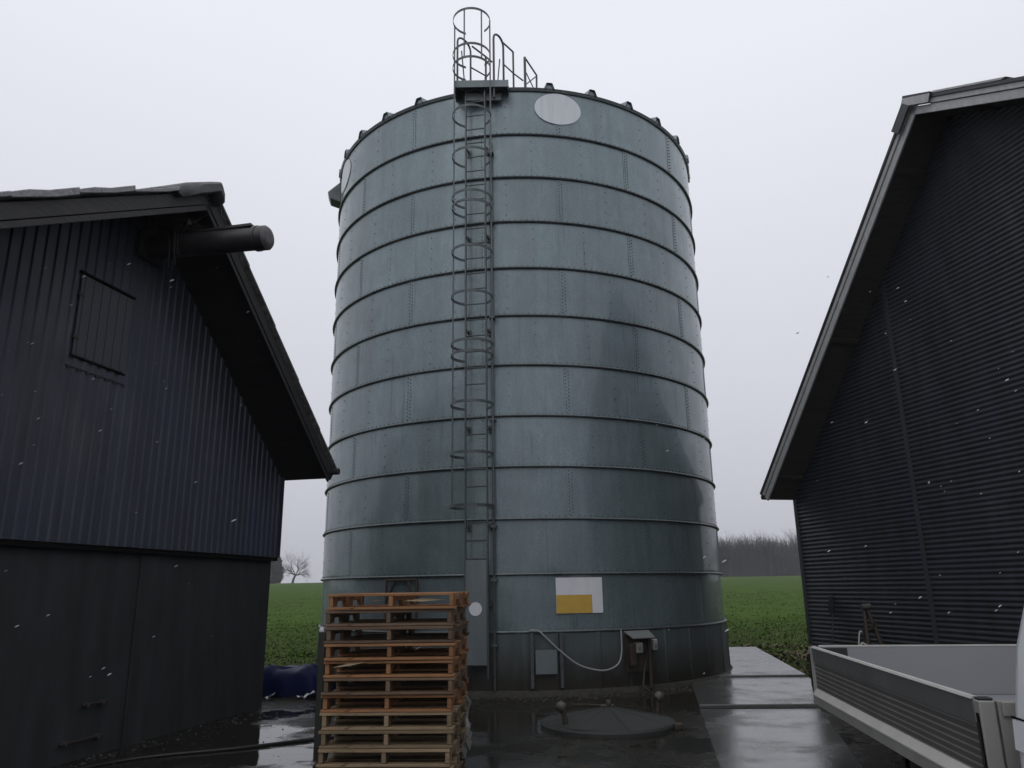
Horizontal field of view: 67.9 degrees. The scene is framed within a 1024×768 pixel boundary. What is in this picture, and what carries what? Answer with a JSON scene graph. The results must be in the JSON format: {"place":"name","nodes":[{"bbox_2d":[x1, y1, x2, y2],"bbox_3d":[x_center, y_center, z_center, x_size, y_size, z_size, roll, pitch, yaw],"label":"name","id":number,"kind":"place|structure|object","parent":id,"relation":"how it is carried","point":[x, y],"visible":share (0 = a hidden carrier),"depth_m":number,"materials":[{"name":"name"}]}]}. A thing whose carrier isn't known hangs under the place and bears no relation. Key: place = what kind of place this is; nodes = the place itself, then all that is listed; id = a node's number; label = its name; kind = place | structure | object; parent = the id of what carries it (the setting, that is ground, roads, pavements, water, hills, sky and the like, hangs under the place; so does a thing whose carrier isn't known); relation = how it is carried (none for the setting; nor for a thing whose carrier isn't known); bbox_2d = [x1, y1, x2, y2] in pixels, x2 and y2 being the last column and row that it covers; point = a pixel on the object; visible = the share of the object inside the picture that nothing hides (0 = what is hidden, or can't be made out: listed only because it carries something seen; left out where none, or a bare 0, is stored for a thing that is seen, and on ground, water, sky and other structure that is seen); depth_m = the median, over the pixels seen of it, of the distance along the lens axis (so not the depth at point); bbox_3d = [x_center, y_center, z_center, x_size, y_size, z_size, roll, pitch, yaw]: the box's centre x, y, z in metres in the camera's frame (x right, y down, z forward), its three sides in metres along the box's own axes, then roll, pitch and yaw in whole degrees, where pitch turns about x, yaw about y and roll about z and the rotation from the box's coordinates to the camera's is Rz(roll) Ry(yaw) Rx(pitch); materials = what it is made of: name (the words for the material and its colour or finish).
{"place":"outdoors","nodes":[
{"label":"outdoors","id":0,"kind":"place"},
{"bbox_2d":[50,686,902,767],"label":"yard","id":1,"kind":"structure","parent":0,"point":[514,718],"depth_m":8.18,"materials":[{"name":"concrete"}]},
{"bbox_2d":[0,182,339,767],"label":"barn","id":2,"kind":"structure","parent":1,"relation":"on","point":[90,558],"depth_m":8.56,"materials":[{"name":"black metal"}]},
{"bbox_2d":[58,733,103,746],"bbox_3d":[-4.329,3.570,7.633,0.058,0.040,0.600,-4,-15,12],"label":"wall bar","id":3,"kind":"object","parent":2,"relation":"attached to","point":[64,744],"depth_m":7.59,"materials":[{"name":"metal"}]},
{"bbox_2d":[81,699,109,706],"bbox_3d":[-4.305,3.289,7.839,0.058,0.040,0.380,-4,-15,12],"label":"wall bar","id":4,"kind":"object","parent":2,"relation":"attached to","point":[100,701],"depth_m":7.82,"materials":[{"name":"metal"}]},
{"bbox_2d":[134,209,225,267],"bbox_3d":[-3.949,-1.665,8.861,1.173,0.719,0.825,-6,-16,20],"label":"bird nest","id":5,"kind":"object","parent":2,"relation":"on","point":[184,226],"visible":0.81,"depth_m":8.82,"materials":[{"name":"brown plant"}]},
{"bbox_2d":[80,735,333,767],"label":"hose","id":6,"kind":"object","parent":1,"relation":"on","point":[196,752],"visible":0.59,"depth_m":7.83,"materials":[{"name":"black rubber"}]},
{"bbox_2d":[262,663,335,696],"bbox_3d":[-3.547,4.796,12.355,1.347,0.492,0.860,-1,-15,0],"label":"tarpaulin","id":7,"kind":"object","parent":1,"relation":"on","point":[290,681],"visible":0.67,"depth_m":11.99,"materials":[{"name":"blue plastic"}]},
{"bbox_2d":[297,690,313,697],"bbox_3d":[-3.178,4.787,11.723,0.261,0.102,0.100,7,-17,-28],"label":"plastic scrap","id":8,"kind":"object","parent":1,"relation":"on","point":[305,695],"visible":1,"depth_m":11.74,"materials":[{"name":"grey plastic"}]},
{"bbox_2d":[314,627,326,747],"bbox_3d":[-2.069,3.265,8.198,0.077,1.235,0.070,-1,-15,0],"label":"marker post","id":9,"kind":"object","parent":1,"relation":"on","point":[320,683],"visible":0.9,"depth_m":8.17,"materials":[{"name":"grey"}]},
{"bbox_2d":[318,743,465,767],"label":"pallet","id":10,"kind":"object","parent":1,"relation":"on","point":[456,762],"visible":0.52,"depth_m":6.77,"materials":[{"name":"brown wood"}]},
{"bbox_2d":[316,726,465,766],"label":"pallet","id":11,"kind":"object","parent":10,"relation":"on","point":[448,753],"visible":0.62,"depth_m":6.51,"materials":[{"name":"brown wood"}]},
{"bbox_2d":[318,711,466,748],"bbox_3d":[-1.054,3.189,7.049,1.177,0.140,1.123,-2,-15,3],"label":"pallet","id":12,"kind":"object","parent":11,"relation":"on","point":[449,735],"visible":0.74,"depth_m":6.57,"materials":[{"name":"brown wood"}]},
{"bbox_2d":[319,695,467,729],"bbox_3d":[-1.052,3.054,7.097,1.181,0.140,1.125,-2,-15,3],"label":"pallet","id":13,"kind":"object","parent":12,"relation":"on","point":[450,718],"visible":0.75,"depth_m":6.65,"materials":[{"name":"brown wood"}]},
{"bbox_2d":[320,680,468,712],"bbox_3d":[-1.052,2.918,7.138,1.177,0.140,1.126,-2,-15,3],"label":"pallet","id":14,"kind":"object","parent":13,"relation":"on","point":[449,700],"visible":0.69,"depth_m":6.70,"materials":[{"name":"orange wood"}]},
{"bbox_2d":[321,665,468,694],"bbox_3d":[-1.046,2.772,7.144,1.178,0.140,1.123,-2,-15,3],"label":"pallet","id":15,"kind":"object","parent":14,"relation":"on","point":[389,684],"visible":0.81,"depth_m":6.77,"materials":[{"name":"brown wood"}]},
{"bbox_2d":[323,650,468,677],"bbox_3d":[-1.053,2.641,7.203,1.179,0.139,1.125,-2,-15,3],"label":"pallet","id":16,"kind":"object","parent":15,"relation":"on","point":[457,663],"visible":0.71,"depth_m":6.80,"materials":[{"name":"orange wood"}]},
{"bbox_2d":[332,662,363,667],"bbox_3d":[-1.428,2.464,6.674,0.310,0.045,0.023,-1,-15,2],"label":"wood splinter","id":17,"kind":"object","parent":16,"relation":"attached to","point":[348,664],"visible":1,"depth_m":6.67,"materials":[{"name":"beige wood"}]},
{"bbox_2d":[324,635,468,660],"bbox_3d":[-1.050,2.497,7.219,1.179,0.140,1.126,-2,-15,3],"label":"pallet","id":18,"kind":"object","parent":16,"relation":"on","point":[458,647],"visible":0.81,"depth_m":6.78,"materials":[{"name":"orange wood"}]},
{"bbox_2d":[324,620,469,643],"bbox_3d":[-1.053,2.362,7.265,1.177,0.140,1.128,-2,-15,4],"label":"pallet","id":19,"kind":"object","parent":18,"relation":"on","point":[456,631],"visible":0.86,"depth_m":6.83,"materials":[{"name":"brown wood"}]},
{"bbox_2d":[323,606,466,626],"bbox_3d":[-1.075,2.229,7.323,1.174,0.140,1.124,-2,-15,3],"label":"pallet","id":20,"kind":"object","parent":19,"relation":"on","point":[455,615],"visible":0.94,"depth_m":6.84,"materials":[{"name":"brown wood"}]},
{"bbox_2d":[327,592,470,609],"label":"pallet","id":21,"kind":"object","parent":20,"relation":"on","point":[458,599],"visible":1,"depth_m":6.88,"materials":[{"name":"orange wood"}]},
{"bbox_2d":[406,598,443,600],"bbox_3d":[-0.780,1.935,6.823,0.380,0.029,0.024,-1,-15,0],"label":"wood splinter","id":22,"kind":"object","parent":21,"relation":"in","point":[425,599],"visible":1,"depth_m":6.82,"materials":[{"name":"beige"}]},
{"bbox_2d":[460,695,471,758],"bbox_3d":[-0.429,3.236,7.168,0.136,0.570,0.105,8,-17,-30],"label":"torn film","id":23,"kind":"object","parent":11,"relation":"hanging from","point":[468,738],"visible":0.98,"depth_m":7.13,"materials":[{"name":"grey plastic"}]},
{"bbox_2d":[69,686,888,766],"bbox_3d":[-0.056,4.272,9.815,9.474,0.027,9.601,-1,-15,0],"label":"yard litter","id":24,"kind":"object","parent":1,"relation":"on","point":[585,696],"visible":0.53,"depth_m":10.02,"materials":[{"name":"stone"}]},
{"bbox_2d":[316,83,732,697],"bbox_3d":[0.053,-0.052,17.034,8.462,12.153,8.302,-1,-15,0],"label":"grain silo","id":25,"kind":"object","parent":1,"relation":"on","point":[600,403],"visible":0.95,"depth_m":13.40,"materials":[{"name":"grey metal"}]},
{"bbox_2d":[450,7,494,678],"bbox_3d":[-0.668,-1.186,12.804,0.700,11.576,0.859,-1,-15,0],"label":"caged ladder","id":26,"kind":"object","parent":25,"relation":"attached to","point":[476,584],"visible":1,"depth_m":12.49,"materials":[{"name":"metal"}]},
{"bbox_2d":[488,137,497,690],"bbox_3d":[-0.322,0.064,12.782,0.090,9.500,0.126,-3,-15,6],"label":"conduit pipe","id":27,"kind":"object","parent":25,"relation":"attached to","point":[494,644],"visible":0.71,"depth_m":12.07,"materials":[{"name":"metal"}]},
{"bbox_2d":[455,33,537,101],"bbox_3d":[-0.275,-5.876,14.711,1.589,1.470,1.059,-1,-15,0],"label":"roof landing","id":28,"kind":"object","parent":25,"relation":"attached to","point":[461,86],"visible":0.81,"depth_m":14.27,"materials":[{"name":"metal"}]},
{"bbox_2d":[529,629,622,670],"bbox_3d":[1.011,4.107,11.741,1.494,0.636,0.140,2,-15,-10],"label":"cable","id":29,"kind":"object","parent":25,"relation":"attached to","point":[569,658],"visible":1,"depth_m":11.69,"materials":[{"name":"grey plastic"}]},
{"bbox_2d":[555,577,602,613],"bbox_3d":[1.069,3.340,12.026,0.769,0.545,0.029,2,-15,-12],"label":"sign plate","id":30,"kind":"object","parent":25,"relation":"attached to","point":[579,594],"visible":1,"depth_m":12.02,"materials":[{"name":"white paint"}]},
{"bbox_2d":[624,630,654,692],"bbox_3d":[2.052,4.335,11.892,0.480,0.902,0.296,6,-17,-25],"label":"switch box","id":31,"kind":"object","parent":25,"relation":"attached to","point":[638,654],"visible":1,"depth_m":11.97,"materials":[{"name":"metal"}]},
{"bbox_2d":[651,639,657,649],"bbox_3d":[2.284,4.180,12.200,0.090,0.170,0.092,8,-17,-29],"label":"wall socket","id":32,"kind":"object","parent":31,"relation":"attached to","point":[654,644],"depth_m":12.17,"materials":[{"name":"grey plastic"}]},
{"bbox_2d":[541,691,682,737],"bbox_3d":[1.150,3.905,9.095,1.620,0.328,1.600,-1,-15,0],"label":"tank lid","id":33,"kind":"object","parent":1,"relation":"on","point":[608,719],"visible":1,"depth_m":8.71,"materials":[{"name":"paint"}]},
{"bbox_2d":[692,677,819,707],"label":"concrete slab","id":34,"kind":"structure","parent":1,"relation":"on","point":[760,692],"depth_m":11.26,"materials":[{"name":"grey concrete"}]},
{"bbox_2d":[719,647,806,677],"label":"concrete slab","id":35,"kind":"structure","parent":1,"relation":"on","point":[751,662],"depth_m":14.65,"materials":[{"name":"grey concrete"}]},
{"bbox_2d":[700,709,863,767],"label":"concrete slab","id":36,"kind":"structure","parent":1,"relation":"on","point":[775,738],"depth_m":8.02,"materials":[{"name":"grey concrete"}]},
{"bbox_2d":[860,603,883,644],"bbox_3d":[5.826,4.228,12.364,0.394,1.283,0.681,6,-16,-24],"label":"tripod stand","id":37,"kind":"object","parent":1,"relation":"on","point":[866,608],"visible":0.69,"depth_m":12.33,"materials":[{"name":"wood"}]},
{"bbox_2d":[760,76,1023,694],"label":"corrugated barn","id":38,"kind":"structure","parent":1,"relation":"on","point":[939,240],"depth_m":11.89,"materials":[{"name":"black metal"}]},
{"bbox_2d":[828,595,834,644],"bbox_3d":[5.815,4.524,13.757,0.347,1.373,0.038,5,-16,-21],"label":"shovel","id":39,"kind":"object","parent":38,"relation":"attached to","point":[831,608],"visible":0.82,"depth_m":13.87,"materials":[{"name":"black paint"}]},
{"bbox_2d":[808,608,1023,767],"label":"dropside truck","id":40,"kind":"object","parent":1,"relation":"on","point":[918,706],"visible":1,"depth_m":5.12,"materials":[{"name":"metal"}]},
{"bbox_2d":[2,263,1019,676],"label":"falling snow","id":41,"kind":"structure","parent":0,"point":[666,451],"depth_m":4.21,"materials":[{"name":"white snow"}]},
{"bbox_2d":[0,0,1023,582],"label":"sky","id":42,"kind":"structure","parent":0,"point":[783,113],"materials":[{"name":"white"}]},
{"bbox_2d":[264,576,810,696],"bbox_3d":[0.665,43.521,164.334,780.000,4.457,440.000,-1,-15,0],"label":"field","id":43,"kind":"structure","parent":0,"point":[294,592],"depth_m":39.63,"materials":[{"name":"green plant"}]},
{"bbox_2d":[270,557,283,583],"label":"evergreen tree","id":44,"kind":"object","parent":43,"relation":"on","point":[276,573],"visible":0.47,"depth_m":239.56,"materials":[{"name":"grey plant"}]},
{"bbox_2d":[280,549,311,582],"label":"bare tree","id":45,"kind":"object","parent":43,"relation":"on","point":[299,570],"visible":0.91,"depth_m":243.40,"materials":[{"name":"grey plant"}]},
{"bbox_2d":[718,529,800,576],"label":"woodland","id":46,"kind":"object","parent":43,"relation":"on","point":[759,558],"visible":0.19,"depth_m":247.64,"materials":[{"name":"grey plant"}]},
{"bbox_2d":[858,631,866,644],"bbox_3d":[5.615,4.361,12.073,0.217,0.858,0.043,-1,-15,0],"label":"standing hose","id":47,"kind":"object","parent":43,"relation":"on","point":[862,643],"visible":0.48,"depth_m":12.13,"materials":[{"name":"grey"}]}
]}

